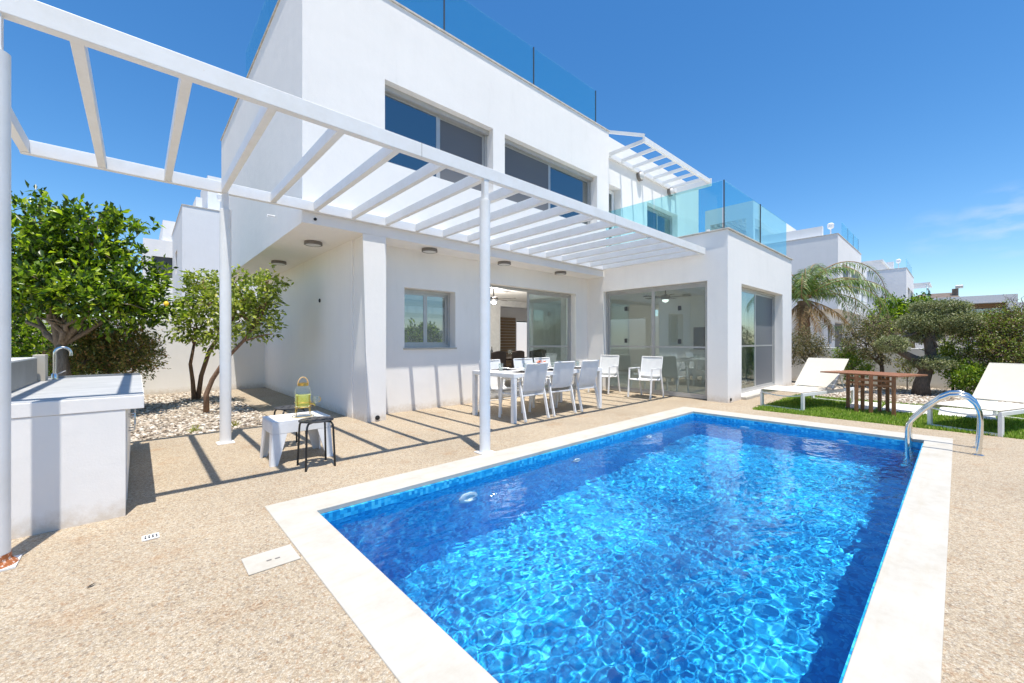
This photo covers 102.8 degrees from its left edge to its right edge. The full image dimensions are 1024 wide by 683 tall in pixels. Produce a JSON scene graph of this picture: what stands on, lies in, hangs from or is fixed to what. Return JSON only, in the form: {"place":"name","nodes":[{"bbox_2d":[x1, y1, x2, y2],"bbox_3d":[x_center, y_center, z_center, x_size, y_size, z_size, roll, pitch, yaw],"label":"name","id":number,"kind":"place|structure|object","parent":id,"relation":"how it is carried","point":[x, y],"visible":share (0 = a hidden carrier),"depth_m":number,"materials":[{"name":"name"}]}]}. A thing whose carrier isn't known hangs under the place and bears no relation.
{"place":"outdoors","nodes":[
{"label":"outdoors","id":0,"kind":"place"},
{"bbox_2d":[130,390,265,441],"bbox_3d":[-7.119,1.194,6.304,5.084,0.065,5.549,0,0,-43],"label":"gravel","id":1,"kind":"structure","parent":0,"point":[196,405],"depth_m":6.55,"materials":[{"name":"white gravel"}]},
{"bbox_2d":[11,316,117,375],"bbox_3d":[-8.844,0.244,7.624,2.272,1.976,2.710,0,0,-24],"label":"hedge bush","id":2,"kind":"object","parent":1,"relation":"on","point":[25,347],"visible":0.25,"depth_m":7.14,"materials":[{"name":"green plant"}]},
{"bbox_2d":[30,316,170,386],"bbox_3d":[-6.852,0.352,6.878,1.713,1.740,1.557,0,0,-43],"label":"shrub","id":3,"kind":"object","parent":1,"relation":"on","point":[114,354],"visible":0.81,"depth_m":6.76,"materials":[{"name":"green plant"}]},
{"bbox_2d":[11,180,196,375],"bbox_3d":[-6.850,-0.627,6.201,3.024,3.702,2.187,0,0,-24],"label":"broadleaf tree","id":4,"kind":"object","parent":1,"relation":"on","point":[47,250],"visible":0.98,"depth_m":6.17,"materials":[{"name":"green plant"}]},
{"bbox_2d":[186,424,201,432],"bbox_3d":[-4.204,1.190,5.418,0.222,0.232,0.208,0,0,-43],"label":"spiky plant","id":5,"kind":"object","parent":1,"relation":"on","point":[193,428],"visible":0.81,"depth_m":5.42,"materials":[{"name":"green plant"}]},
{"bbox_2d":[162,268,245,400],"bbox_3d":[-5.953,-0.122,7.946,1.311,2.677,1.605,0,0,-43],"label":"citrus tree","id":6,"kind":"object","parent":1,"relation":"on","point":[192,288],"visible":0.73,"depth_m":7.83,"materials":[{"name":"green plant"}]},
{"bbox_2d":[231,421,240,426],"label":"spiky plant","id":7,"kind":"object","parent":1,"relation":"on","point":[235,424],"visible":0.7,"depth_m":5.73,"materials":[{"name":"green plant"}]},
{"bbox_2d":[200,263,293,411],"bbox_3d":[-4.479,-0.072,6.881,1.336,2.479,1.044,0,0,10],"label":"citrus tree","id":8,"kind":"object","parent":1,"relation":"on","point":[246,301],"visible":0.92,"depth_m":6.78,"materials":[{"name":"green plant"}]},
{"bbox_2d":[137,307,526,356],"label":"boundary wall","id":9,"kind":"structure","parent":0,"point":[521,336],"depth_m":23.51,"materials":[{"name":"white paint"}]},
{"bbox_2d":[0,388,1023,682],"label":"deck","id":10,"kind":"structure","parent":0,"point":[184,598],"depth_m":2.23,"materials":[{"name":"beige concrete"}]},
{"bbox_2d":[11,373,143,539],"bbox_3d":[-4.083,0.777,3.134,1.856,0.845,2.402,0,0,-43],"label":"outdoor kitchen","id":11,"kind":"object","parent":10,"relation":"on","point":[70,449],"visible":0.97,"depth_m":2.66,"materials":[{"name":"white paint"}]},
{"bbox_2d":[11,357,36,391],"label":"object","id":12,"kind":"object","parent":11,"relation":"on","point":[23,371],"visible":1,"depth_m":3.34,"materials":[{"name":"white paint"}]},
{"bbox_2d":[32,354,47,380],"bbox_3d":[-4.488,0.249,3.890,0.080,0.249,0.160,0,0,-43],"label":"wall stub","id":13,"kind":"object","parent":11,"relation":"on","point":[42,367],"depth_m":3.85,"materials":[{"name":"beige paint"}]},
{"bbox_2d":[51,346,72,379],"bbox_3d":[-4.474,0.210,4.065,0.146,0.328,0.049,0,0,-43],"label":"kitchen tap","id":14,"kind":"object","parent":11,"relation":"on","point":[54,375],"visible":1,"depth_m":4.03,"materials":[{"name":"metal"}]},
{"bbox_2d":[126,409,135,499],"bbox_3d":[-3.058,0.840,3.274,0.066,0.660,0.640,0,0,-43],"label":"cabinet door","id":15,"kind":"structure","parent":11,"relation":"in","point":[127,410],"depth_m":3.11,"materials":[{"name":"metal"}]},
{"bbox_2d":[129,409,135,463],"bbox_3d":[-3.497,0.840,3.753,0.066,0.660,0.640,0,0,-43],"label":"cabinet door","id":16,"kind":"structure","parent":11,"relation":"in","point":[129,409],"depth_m":3.91,"materials":[{"name":"metal"}]},
{"bbox_2d":[142,532,158,541],"bbox_3d":[-2.213,1.195,2.503,0.080,0.005,0.080,0,0,-43],"label":"drain grate","id":17,"kind":"object","parent":10,"relation":"on","point":[150,536],"visible":1,"depth_m":2.50,"materials":[{"name":"white plastic"}]},
{"bbox_2d":[241,544,300,575],"bbox_3d":[-1.327,1.196,2.250,0.245,0.006,0.210,0,0,-43],"label":"skimmer lid","id":18,"kind":"object","parent":10,"relation":"on","point":[264,561],"visible":1,"depth_m":2.24,"materials":[{"name":"white plastic"}]},
{"bbox_2d":[274,405,305,441],"bbox_3d":[-2.549,0.975,4.690,0.310,0.450,0.310,0,0,39],"label":"round stool","id":19,"kind":"object","parent":10,"relation":"on","point":[287,407],"visible":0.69,"depth_m":4.64,"materials":[{"name":"metal"}]},
{"bbox_2d":[260,411,332,466],"bbox_3d":[-2.246,0.989,4.263,0.580,0.423,0.460,0,0,-43],"label":"side table","id":20,"kind":"object","parent":10,"relation":"on","point":[276,429],"visible":0.85,"depth_m":4.17,"materials":[{"name":"white plastic"}]},
{"bbox_2d":[292,377,315,417],"bbox_3d":[-2.172,0.570,4.249,0.207,0.409,0.207,0,0,-43],"label":"drinks dispenser","id":21,"kind":"object","parent":20,"relation":"on","point":[303,401],"visible":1,"depth_m":4.20,"materials":[{"name":"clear glass"}]},
{"bbox_2d":[297,416,335,471],"bbox_3d":[-1.891,0.975,3.950,0.310,0.450,0.310,0,0,-43],"label":"round stool","id":22,"kind":"object","parent":10,"relation":"on","point":[308,421],"visible":1,"depth_m":3.94,"materials":[{"name":"metal"}]},
{"bbox_2d":[0,0,704,571],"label":"pergola","id":23,"kind":"object","parent":10,"relation":"on","point":[80,34],"visible":1,"depth_m":4.24,"materials":[{"name":"white paint"}]},
{"bbox_2d":[478,359,521,413],"bbox_3d":[-0.198,0.759,7.082,0.550,0.870,0.613,0,0,-44],"label":"garden chair","id":24,"kind":"object","parent":10,"relation":"on","point":[494,382],"visible":0.33,"depth_m":7.25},
{"bbox_2d":[220,0,792,422],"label":"villa","id":25,"kind":"object","parent":10,"relation":"on","point":[389,323],"visible":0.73,"depth_m":7.73,"materials":[{"name":"white paint"}]},
{"bbox_2d":[271,260,286,264],"bbox_3d":[-4.623,-1.556,8.107,0.270,0.064,0.270,0,0,-43],"label":"ceiling light","id":26,"kind":"object","parent":25,"relation":"attached to","point":[277,262],"visible":1,"depth_m":8.03,"materials":[{"name":"grey metal"}]},
{"bbox_2d":[304,240,322,246],"bbox_3d":[-3.170,-1.556,6.522,0.270,0.064,0.270,0,0,-43],"label":"ceiling light","id":27,"kind":"object","parent":25,"relation":"attached to","point":[312,243],"visible":1,"depth_m":6.45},
{"bbox_2d":[246,0,595,121],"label":"roof balustrade","id":28,"kind":"object","parent":25,"relation":"on","point":[248,53],"visible":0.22,"depth_m":8.44,"materials":[{"name":"teal glass"}]},
{"bbox_2d":[404,289,449,347],"bbox_3d":[-1.599,-0.410,7.508,1.046,1.036,0.070,0,0,-43],"label":"window","id":29,"kind":"structure","parent":25,"relation":"in","point":[426,313],"depth_m":7.53,"materials":[{"name":"clear glass"}]},
{"bbox_2d":[422,247,437,253],"bbox_3d":[-1.415,-1.556,7.019,0.270,0.064,0.270,0,0,-43],"label":"ceiling light","id":30,"kind":"object","parent":25,"relation":"attached to","point":[429,250],"visible":1,"depth_m":6.93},
{"bbox_2d":[385,92,486,190],"bbox_3d":[-1.290,-3.365,7.113,2.146,1.226,0.070,0,0,-43],"label":"window","id":31,"kind":"structure","parent":25,"relation":"in","point":[404,118],"depth_m":7.02,"materials":[{"name":"blue glass"}]},
{"bbox_2d":[491,351,505,377],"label":"indoor chair","id":32,"kind":"object","parent":25,"relation":"on","point":[501,355],"visible":0.37,"depth_m":10.14,"materials":[{"name":"brown fabric"}]},
{"bbox_2d":[490,289,514,303],"bbox_3d":[-0.466,-1.192,10.848,1.182,0.415,1.124,0,0,30],"label":"ceiling fan","id":33,"kind":"object","parent":25,"relation":"hanging from","point":[494,299],"visible":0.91,"depth_m":10.73,"materials":[{"name":"metal"}]},
{"bbox_2d":[498,261,510,265],"bbox_3d":[-0.154,-1.556,8.174,0.270,0.064,0.270,0,0,-43],"label":"ceiling light","id":34,"kind":"object","parent":25,"relation":"attached to","point":[504,263],"visible":1,"depth_m":8.09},
{"bbox_2d":[511,350,524,386],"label":"indoor chair","id":35,"kind":"object","parent":25,"relation":"on","point":[517,354],"visible":0.34,"depth_m":10.52,"materials":[{"name":"brown fabric"}]},
{"bbox_2d":[490,285,570,398],"bbox_3d":[0.361,0.006,9.277,2.966,2.359,0.070,0,0,-43],"label":"sliding door","id":36,"kind":"structure","parent":25,"relation":"in","point":[533,292],"depth_m":9.67,"materials":[{"name":"grey metal"}]},
{"bbox_2d":[529,350,541,362],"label":"indoor chair","id":37,"kind":"object","parent":25,"relation":"on","point":[533,354],"visible":0.37,"depth_m":10.99,"materials":[{"name":"brown fabric"}]},
{"bbox_2d":[538,349,546,358],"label":"indoor chair","id":38,"kind":"object","parent":25,"relation":"on","point":[544,353],"visible":0.25,"depth_m":12.26,"materials":[{"name":"brown fabric"}]},
{"bbox_2d":[505,144,590,224],"bbox_3d":[0.818,-3.365,9.045,2.986,1.226,0.070,0,0,-43],"label":"window","id":39,"kind":"structure","parent":25,"relation":"in","point":[523,166],"depth_m":8.94,"materials":[{"name":"glass"}]},
{"bbox_2d":[555,271,565,274],"bbox_3d":[1.106,-1.556,9.330,0.270,0.064,0.270,0,0,-43],"label":"ceiling light","id":40,"kind":"object","parent":25,"relation":"attached to","point":[560,272],"visible":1,"depth_m":9.23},
{"bbox_2d":[609,190,613,245],"bbox_3d":[2.490,-2.990,10.876,0.686,2.136,0.070,0,0,-43],"label":"terrace door","id":41,"kind":"structure","parent":25,"relation":"in","point":[611,194],"depth_m":11.03,"materials":[{"name":"white glass"}]},
{"bbox_2d":[636,171,643,180],"bbox_3d":[3.632,-4.660,11.503,0.270,0.270,0.140,0,0,-43],"label":"wall light","id":42,"kind":"object","parent":25,"relation":"attached to","point":[640,175],"visible":1,"depth_m":11.44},
{"bbox_2d":[606,282,706,398],"bbox_3d":[3.210,-0.019,9.277,0.070,2.409,2.496,0,0,-43],"label":"sliding door","id":43,"kind":"structure","parent":25,"relation":"in","point":[702,284],"depth_m":9.23,"materials":[{"name":"grey metal"}]},
{"bbox_2d":[647,207,671,234],"bbox_3d":[4.486,-2.980,12.679,1.906,2.116,0.070,0,0,-43],"label":"terrace door","id":44,"kind":"structure","parent":25,"relation":"in","point":[657,213],"depth_m":12.85,"materials":[{"name":"grey metal"}]},
{"bbox_2d":[609,130,711,195],"bbox_3d":[4.146,-5.011,11.312,3.960,0.702,1.115,0,0,-43],"label":"roof pergola","id":45,"kind":"object","parent":25,"relation":"attached to","point":[702,181],"visible":0.9,"depth_m":11.18,"materials":[{"name":"white paint"}]},
{"bbox_2d":[643,291,690,302],"bbox_3d":[3.908,-1.192,10.370,1.181,0.415,1.124,0,0,42],"label":"ceiling fan","id":46,"kind":"object","parent":25,"relation":"hanging from","point":[665,297],"visible":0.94,"depth_m":10.27,"materials":[{"name":"metal"}]},
{"bbox_2d":[667,187,673,196],"bbox_3d":[4.959,-4.660,12.719,0.270,0.270,0.140,0,0,-43],"label":"wall light","id":47,"kind":"object","parent":25,"relation":"attached to","point":[670,191],"visible":1,"depth_m":12.66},
{"bbox_2d":[693,327,704,348],"bbox_3d":[6.012,-0.100,12.159,0.084,0.680,1.200,0,0,-43],"label":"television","id":48,"kind":"object","parent":25,"relation":"attached to","point":[698,336],"visible":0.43,"depth_m":12.45,"materials":[{"name":"plastic"}]},
{"bbox_2d":[706,180,760,242],"bbox_3d":[4.976,-2.700,9.437,5.238,1.011,2.448,0,0,-8],"label":"terrace balustrade","id":49,"kind":"object","parent":25,"relation":"on","point":[724,210],"visible":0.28,"depth_m":8.10,"materials":[{"name":"grey glass"}]},
{"bbox_2d":[745,293,752,387],"bbox_3d":[6.149,-0.075,10.385,1.100,2.450,0.073,0,0,-43],"label":"glass panel","id":50,"kind":"object","parent":25,"relation":"hanging from","point":[748,339],"visible":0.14,"depth_m":10.10,"materials":[{"name":"glass"}]},
{"bbox_2d":[742,287,774,392],"bbox_3d":[5.701,-0.028,9.615,2.936,2.329,0.070,0,0,-43],"label":"sliding door","id":51,"kind":"structure","parent":25,"relation":"in","point":[763,345],"depth_m":10.03,"materials":[{"name":"grey metal"}]},
{"bbox_2d":[498,362,549,422],"bbox_3d":[0.186,0.759,6.391,0.550,0.870,0.613,0,0,-44],"label":"garden chair","id":52,"kind":"object","parent":10,"relation":"on","point":[534,378],"visible":0.95,"depth_m":6.24,"materials":[{"name":"white fabric"}]},
{"bbox_2d":[513,358,554,407],"bbox_3d":[0.396,0.759,7.708,0.550,0.870,0.613,0,0,-40],"label":"garden chair","id":53,"kind":"object","parent":10,"relation":"on","point":[518,363],"visible":0.19,"depth_m":7.83,"materials":[{"name":"white fabric"}]},
{"bbox_2d":[472,366,601,423],"bbox_3d":[0.490,0.838,7.042,2.180,0.725,1.000,0,0,-43],"label":"dining table","id":54,"kind":"object","parent":10,"relation":"on","point":[512,375],"visible":0.68,"depth_m":6.63,"materials":[{"name":"white metal"}]},
{"bbox_2d":[491,367,517,370],"bbox_3d":[-0.133,0.458,6.878,0.380,0.032,0.260,0,0,-43],"label":"place setting","id":55,"kind":"object","parent":54,"relation":"on","point":[503,368],"visible":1,"depth_m":6.85,"materials":[{"name":"ceramic"}]},
{"bbox_2d":[528,361,576,416],"bbox_3d":[0.676,0.759,6.868,0.550,0.870,0.613,0,0,-41],"label":"garden chair","id":56,"kind":"object","parent":10,"relation":"on","point":[561,380],"visible":0.82,"depth_m":6.69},
{"bbox_2d":[534,357,571,401],"bbox_3d":[0.809,0.759,8.114,0.613,0.870,0.550,0,0,45],"label":"garden chair","id":57,"kind":"object","parent":10,"relation":"on","point":[546,359],"visible":0.16,"depth_m":8.29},
{"bbox_2d":[555,360,599,411],"bbox_3d":[1.170,0.759,7.293,0.550,0.870,0.613,0,0,-44],"label":"garden chair","id":58,"kind":"object","parent":10,"relation":"on","point":[588,374],"visible":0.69,"depth_m":7.12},
{"bbox_2d":[588,355,619,393],"bbox_3d":[2.168,0.759,9.614,0.550,0.870,0.613,0,0,41],"label":"garden chair","id":59,"kind":"object","parent":10,"relation":"on","point":[609,364],"visible":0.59,"depth_m":9.74,"materials":[{"name":"white fabric"}]},
{"bbox_2d":[265,407,952,682],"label":"swimming pool","id":60,"kind":"structure","parent":10,"relation":"in","point":[898,638],"depth_m":2.22,"materials":[{"name":"white stone"}]},
{"bbox_2d":[329,417,920,682],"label":"water","id":61,"kind":"structure","parent":60,"relation":"in","point":[695,550],"depth_m":2.49,"materials":[{"name":"blue liquid"}]},
{"bbox_2d":[627,356,663,399],"bbox_3d":[2.868,0.759,8.761,0.613,0.870,0.550,0,0,-44],"label":"garden chair","id":62,"kind":"object","parent":10,"relation":"on","point":[651,370],"visible":1,"depth_m":8.87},
{"bbox_2d":[905,390,984,456],"bbox_3d":[4.888,1.254,4.650,0.520,1.392,0.630,0,0,-43],"label":"pool ladder","id":63,"kind":"object","parent":10,"relation":"attached to","point":[970,398],"visible":0.71,"depth_m":4.58,"materials":[{"name":"metal"}]},
{"bbox_2d":[4,0,1023,322],"label":"sky","id":64,"kind":"structure","parent":0,"point":[898,123],"materials":[{"name":"blue"}]},
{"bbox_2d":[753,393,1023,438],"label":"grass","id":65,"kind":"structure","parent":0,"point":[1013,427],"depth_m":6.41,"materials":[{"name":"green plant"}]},
{"bbox_2d":[850,401,876,409],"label":"paving slab","id":66,"kind":"structure","parent":65,"relation":"on","point":[866,405],"depth_m":7.52,"materials":[{"name":"white concrete"}]},
{"bbox_2d":[882,403,926,414],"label":"paving slab","id":67,"kind":"structure","parent":65,"relation":"on","point":[906,408],"depth_m":7.30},
{"bbox_2d":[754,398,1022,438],"bbox_3d":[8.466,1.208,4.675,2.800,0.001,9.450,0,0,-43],"label":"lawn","id":68,"kind":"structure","parent":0,"point":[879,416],"depth_m":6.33,"materials":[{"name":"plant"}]},
{"bbox_2d":[760,358,853,410],"bbox_3d":[5.622,0.766,7.749,1.970,0.868,0.720,0,0,-30],"label":"sun lounger","id":69,"kind":"object","parent":68,"relation":"on","point":[811,379],"visible":0.84,"depth_m":7.84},
{"bbox_2d":[820,370,927,415],"bbox_3d":[6.211,0.872,7.091,0.921,0.656,1.140,0,0,-21],"label":"garden table","id":70,"kind":"object","parent":68,"relation":"on","point":[879,380],"visible":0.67,"depth_m":6.86,"materials":[{"name":"brown wood"}]},
{"bbox_2d":[938,407,996,420],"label":"paving slab","id":71,"kind":"structure","parent":68,"relation":"on","point":[969,411],"depth_m":6.78,"materials":[{"name":"white concrete"}]},
{"bbox_2d":[927,363,1023,436],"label":"sun lounger","id":72,"kind":"object","parent":68,"relation":"on","point":[1001,382],"visible":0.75,"depth_m":5.96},
{"bbox_2d":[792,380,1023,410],"bbox_3d":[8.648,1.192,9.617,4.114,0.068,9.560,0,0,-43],"label":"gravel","id":73,"kind":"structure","parent":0,"point":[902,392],"depth_m":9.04,"materials":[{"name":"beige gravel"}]},
{"bbox_2d":[823,388,1016,409],"bbox_3d":[7.820,1.212,10.560,4.200,0.001,19.000,0,0,-43],"label":"garden bed","id":74,"kind":"object","parent":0,"point":[906,397],"depth_m":8.93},
{"bbox_2d":[792,322,831,367],"bbox_3d":[8.418,0.340,11.885,1.142,1.790,1.395,0,0,-21],"label":"shrub","id":75,"kind":"object","parent":74,"relation":"on","point":[800,353],"visible":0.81,"depth_m":11.64,"materials":[{"name":"green plant"}]},
{"bbox_2d":[828,340,876,386],"bbox_3d":[9.184,0.562,10.982,0.978,1.317,1.006,0,0,-15],"label":"shrub","id":76,"kind":"object","parent":74,"relation":"on","point":[855,361],"visible":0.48,"depth_m":10.93,"materials":[{"name":"green plant"}]},
{"bbox_2d":[828,312,908,387],"bbox_3d":[9.391,0.225,10.538,1.783,1.989,1.356,0,0,-7],"label":"olive tree","id":77,"kind":"object","parent":74,"relation":"on","point":[874,332],"visible":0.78,"depth_m":10.45,"materials":[{"name":"green plant"}]},
{"bbox_2d":[893,357,916,389],"bbox_3d":[9.656,0.787,10.019,0.600,0.868,0.513,0,0,16],"label":"sapling","id":78,"kind":"object","parent":74,"relation":"on","point":[903,365],"visible":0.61,"depth_m":10.01,"materials":[{"name":"green plant"}]},
{"bbox_2d":[870,297,989,395],"bbox_3d":[9.361,0.119,9.089,2.255,2.220,1.350,0,0,-15],"label":"cloud pruned tree","id":79,"kind":"object","parent":74,"relation":"on","point":[930,322],"visible":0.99,"depth_m":9.03,"materials":[{"name":"green plant"}]},
{"bbox_2d":[922,333,977,389],"bbox_3d":[10.137,0.494,9.500,1.276,1.451,0.908,0,0,2],"label":"sapling","id":80,"kind":"object","parent":74,"relation":"on","point":[948,349],"visible":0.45,"depth_m":9.42,"materials":[{"name":"green plant"}]},
{"bbox_2d":[941,358,989,394],"bbox_3d":[10.152,0.803,8.918,1.333,0.932,1.104,0,0,-43],"label":"shrub","id":81,"kind":"object","parent":74,"relation":"on","point":[962,375],"visible":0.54,"depth_m":8.78,"materials":[{"name":"green plant"}]},
{"bbox_2d":[953,299,1023,368],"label":"bush","id":82,"kind":"object","parent":74,"relation":"on","point":[988,342],"visible":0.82,"depth_m":8.71,"materials":[{"name":"green plant"}]},
{"bbox_2d":[915,285,1023,348],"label":"modern house","id":83,"kind":"structure","parent":0,"point":[984,302],"depth_m":44.44,"materials":[{"name":"white paint"}]},
{"label":"ground","id":84,"kind":"structure","parent":0,"visible":0},
{"bbox_2d":[15,317,265,395],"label":"boundary wall","id":85,"kind":"structure","parent":84,"relation":"on","point":[247,366],"depth_m":9.81,"materials":[{"name":"white paint"}]},
{"bbox_2d":[142,220,175,306],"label":"annexe","id":86,"kind":"structure","parent":84,"relation":"on","point":[162,245],"depth_m":19.87,"materials":[{"name":"paint"}]},
{"bbox_2d":[152,256,171,276],"bbox_3d":[-16.585,-3.600,20.238,1.900,1.000,0.050,0,0,-43],"label":"window","id":87,"kind":"structure","parent":86,"relation":"in","point":[159,259],"depth_m":19.90,"materials":[{"name":"glass"}]},
{"bbox_2d":[172,175,257,308],"bbox_3d":[-9.403,-2.910,21.578,12.800,8.280,9.880,0,0,-43],"label":"villa","id":88,"kind":"object","parent":84,"relation":"on","point":[196,238],"visible":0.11,"depth_m":16.23,"materials":[{"name":"white paint"}]},
{"bbox_2d":[610,316,657,357],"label":"garden wall","id":89,"kind":"structure","parent":84,"relation":"on","point":[632,332],"depth_m":16.84,"materials":[{"name":"white paint"}]},
{"bbox_2d":[705,200,929,347],"bbox_3d":[19.121,-3.285,25.742,12.800,9.030,9.970,0,0,-43],"label":"villa","id":90,"kind":"object","parent":84,"relation":"on","point":[803,249],"visible":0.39,"depth_m":22.27,"materials":[{"name":"white paint"}]},
{"bbox_2d":[835,322,841,347],"bbox_3d":[18.964,0.050,23.842,2.796,2.296,0.053,0,0,-43],"label":"window","id":91,"kind":"structure","parent":90,"relation":"in","point":[837,342],"depth_m":23.78,"materials":[{"name":"grey glass"}]},
{"bbox_2d":[843,266,847,285],"bbox_3d":[17.484,-3.375,21.535,2.096,1.246,0.053,0,0,-43],"label":"window","id":92,"kind":"structure","parent":90,"relation":"in","point":[846,272],"depth_m":21.71,"materials":[{"name":"grey metal"}]},
{"bbox_2d":[851,273,857,292],"bbox_3d":[19.564,-3.375,23.410,2.780,1.130,0.005,0,0,-43],"label":"window","id":93,"kind":"structure","parent":90,"relation":"in","point":[853,273],"depth_m":23.48,"materials":[{"name":"grey glass"}]},
{"bbox_2d":[792,261,895,346],"bbox_3d":[9.794,-0.747,13.391,4.483,3.980,3.672,0,0,32],"label":"palm tree","id":94,"kind":"object","parent":84,"relation":"on","point":[805,287],"visible":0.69,"depth_m":13.28,"materials":[{"name":"green plant"}]},
{"bbox_2d":[859,291,936,346],"bbox_3d":[16.499,-0.463,17.380,3.544,3.365,1.983,0,0,-25],"label":"tall shrub","id":95,"kind":"object","parent":84,"relation":"on","point":[898,309],"visible":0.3,"depth_m":17.25,"materials":[{"name":"green plant"}]},
{"bbox_2d":[792,347,1016,389],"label":"garden wall","id":96,"kind":"structure","parent":84,"relation":"on","point":[937,382],"depth_m":10.94,"materials":[{"name":"paint"}]},
{"bbox_2d":[867,259,964,348],"bbox_3d":[31.320,-2.465,34.944,12.800,7.390,9.970,0,0,-43],"label":"villa","id":97,"kind":"object","parent":84,"relation":"on","point":[899,282],"visible":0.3,"depth_m":29.92,"materials":[{"name":"white paint"}]},
{"bbox_2d":[942,307,1001,344],"bbox_3d":[32.672,-0.631,30.008,6.869,3.701,3.796,0,0,1],"label":"distant bush","id":98,"kind":"object","parent":84,"relation":"on","point":[950,335],"visible":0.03,"depth_m":29.93,"materials":[{"name":"green plant"}]},
{"bbox_2d":[995,296,1023,312],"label":"bare tree","id":99,"kind":"object","parent":84,"relation":"on","point":[1012,302],"visible":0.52,"depth_m":24.04,"materials":[{"name":"brown plant"}]}
]}

